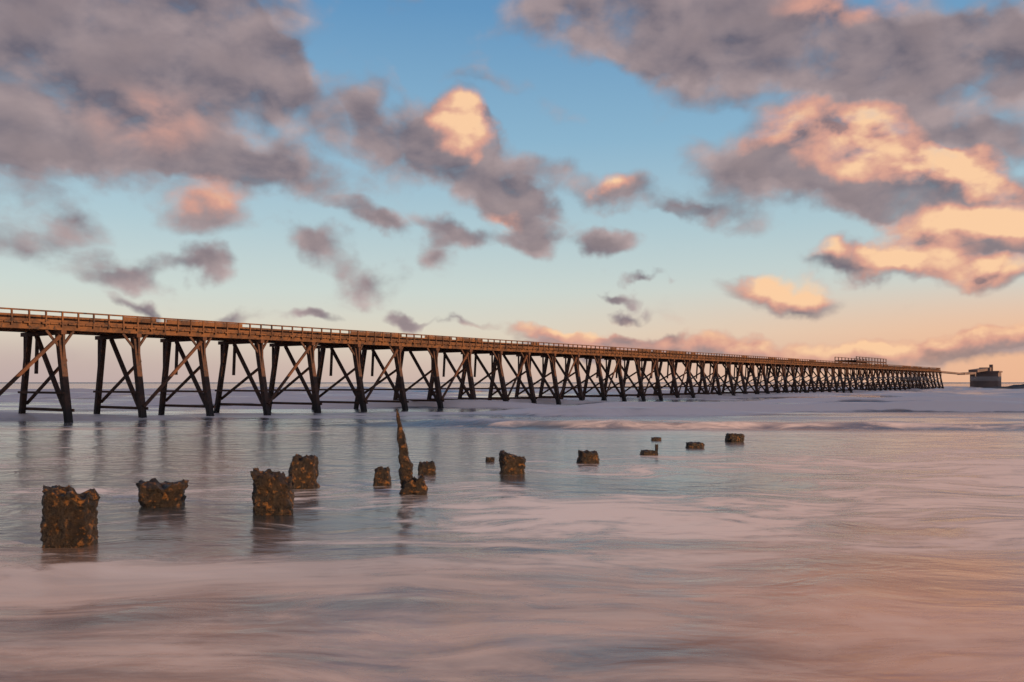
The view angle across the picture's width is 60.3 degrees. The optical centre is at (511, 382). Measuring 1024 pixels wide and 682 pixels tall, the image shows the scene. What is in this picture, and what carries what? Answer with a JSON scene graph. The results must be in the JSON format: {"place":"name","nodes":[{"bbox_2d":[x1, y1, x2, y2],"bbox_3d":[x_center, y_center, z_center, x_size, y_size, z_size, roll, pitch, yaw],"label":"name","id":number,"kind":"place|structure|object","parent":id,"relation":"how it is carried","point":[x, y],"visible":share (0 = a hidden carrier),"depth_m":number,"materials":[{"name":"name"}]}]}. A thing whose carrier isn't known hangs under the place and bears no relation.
{"place":"outdoors","nodes":[
{"label":"outdoors","id":0,"kind":"place"},
{"bbox_2d":[0,382,1023,681],"bbox_3d":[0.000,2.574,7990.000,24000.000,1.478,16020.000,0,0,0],"label":"sea","id":1,"kind":"structure","parent":0,"point":[858,534],"depth_m":17.71,"materials":[{"name":"grey liquid"}]},
{"bbox_2d":[40,485,100,547],"bbox_3d":[-8.723,2.779,17.396,1.015,1.543,0.937,0,0,0],"label":"broken timber stump","id":2,"kind":"object","parent":1,"relation":"in","point":[69,516],"visible":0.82,"depth_m":17.04,"materials":[{"name":"brown wood"}]},
{"bbox_2d":[136,478,188,506],"bbox_3d":[-9.093,3.041,23.014,1.249,1.019,1.118,0,0,0],"label":"broken timber stump","id":3,"kind":"object","parent":1,"relation":"in","point":[153,492],"visible":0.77,"depth_m":22.59,"materials":[{"name":"brown wood"}]},
{"bbox_2d":[250,468,294,515],"bbox_3d":[-5.825,2.818,21.620,1.056,1.464,0.942,0,0,0],"label":"broken timber stump","id":4,"kind":"object","parent":1,"relation":"in","point":[272,493],"visible":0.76,"depth_m":21.22,"materials":[{"name":"brown wood"}]},
{"bbox_2d":[288,454,319,488],"bbox_3d":[-6.293,2.867,26.712,0.892,1.366,0.812,0,0,0],"label":"broken timber stump","id":5,"kind":"object","parent":1,"relation":"in","point":[303,471],"visible":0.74,"depth_m":26.39,"materials":[{"name":"brown wood"}]},
{"bbox_2d":[373,466,391,485],"bbox_3d":[-4.035,3.077,27.397,0.661,0.947,0.596,0,0,0],"label":"broken timber stump","id":6,"kind":"object","parent":1,"relation":"in","point":[382,476],"visible":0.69,"depth_m":27.19,"materials":[{"name":"brown wood"}]},
{"bbox_2d":[396,409,427,494],"bbox_3d":[-2.821,2.155,25.312,1.007,2.790,0.850,0,0,0],"label":"leaning jagged post","id":7,"kind":"object","parent":1,"relation":"in","point":[410,484],"visible":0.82,"depth_m":25.19,"materials":[{"name":"brown wood"}]},
{"bbox_2d":[418,461,435,474],"bbox_3d":[-2.972,3.139,30.695,0.731,0.821,0.634,0,0,0],"label":"broken timber stump","id":8,"kind":"object","parent":1,"relation":"in","point":[426,468],"visible":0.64,"depth_m":30.45,"materials":[{"name":"brown wood"}]},
{"bbox_2d":[0,307,943,422],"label":"pier","id":9,"kind":"structure","parent":1,"relation":"in","point":[200,333],"depth_m":101.20,"materials":[{"name":"wood"}]},
{"bbox_2d":[485,457,494,461],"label":"broken timber stump","id":10,"kind":"object","parent":1,"relation":"in","point":[490,459],"visible":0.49,"depth_m":35.45,"materials":[{"name":"brown wood"}]},
{"bbox_2d":[499,450,525,474],"bbox_3d":[0.017,2.964,30.806,0.966,1.171,0.871,0,0,0],"label":"broken timber stump","id":11,"kind":"object","parent":1,"relation":"in","point":[511,464],"visible":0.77,"depth_m":30.45,"materials":[{"name":"brown wood"}]},
{"bbox_2d":[577,450,599,462],"bbox_3d":[2.990,3.124,35.199,1.023,0.852,0.901,0,0,0],"label":"broken timber stump","id":12,"kind":"object","parent":1,"relation":"in","point":[586,456],"visible":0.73,"depth_m":34.87,"materials":[{"name":"brown wood"}]},
{"bbox_2d":[640,450,656,454],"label":"broken timber stump","id":13,"kind":"object","parent":1,"relation":"in","point":[647,452],"visible":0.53,"depth_m":38.55,"materials":[{"name":"brown wood"}]},
{"bbox_2d":[651,437,660,440],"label":"broken timber stump","id":14,"kind":"object","parent":1,"relation":"in","point":[655,438],"visible":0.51,"depth_m":48.06,"materials":[{"name":"brown wood"}]},
{"bbox_2d":[685,442,704,447],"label":"broken timber stump","id":15,"kind":"object","parent":1,"relation":"in","point":[695,445],"visible":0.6,"depth_m":42.80,"materials":[{"name":"brown wood"}]},
{"bbox_2d":[725,433,744,441],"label":"broken timber stump","id":16,"kind":"object","parent":1,"relation":"in","point":[732,437],"visible":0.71,"depth_m":46.93,"materials":[{"name":"brown wood"}]},
{"bbox_2d":[935,365,1002,386],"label":"concrete pier head","id":17,"kind":"object","parent":1,"relation":"in","point":[985,377],"visible":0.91,"depth_m":452.86},
{"bbox_2d":[982,384,1023,388],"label":"breakwater rocks","id":18,"kind":"object","parent":1,"relation":"in","point":[1021,386],"visible":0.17,"depth_m":338.02,"materials":[{"name":"grey stone"}]},
{"bbox_2d":[0,0,1023,381],"label":"sky","id":19,"kind":"structure","parent":0,"point":[828,180],"materials":[{"name":"blue"}]}
]}

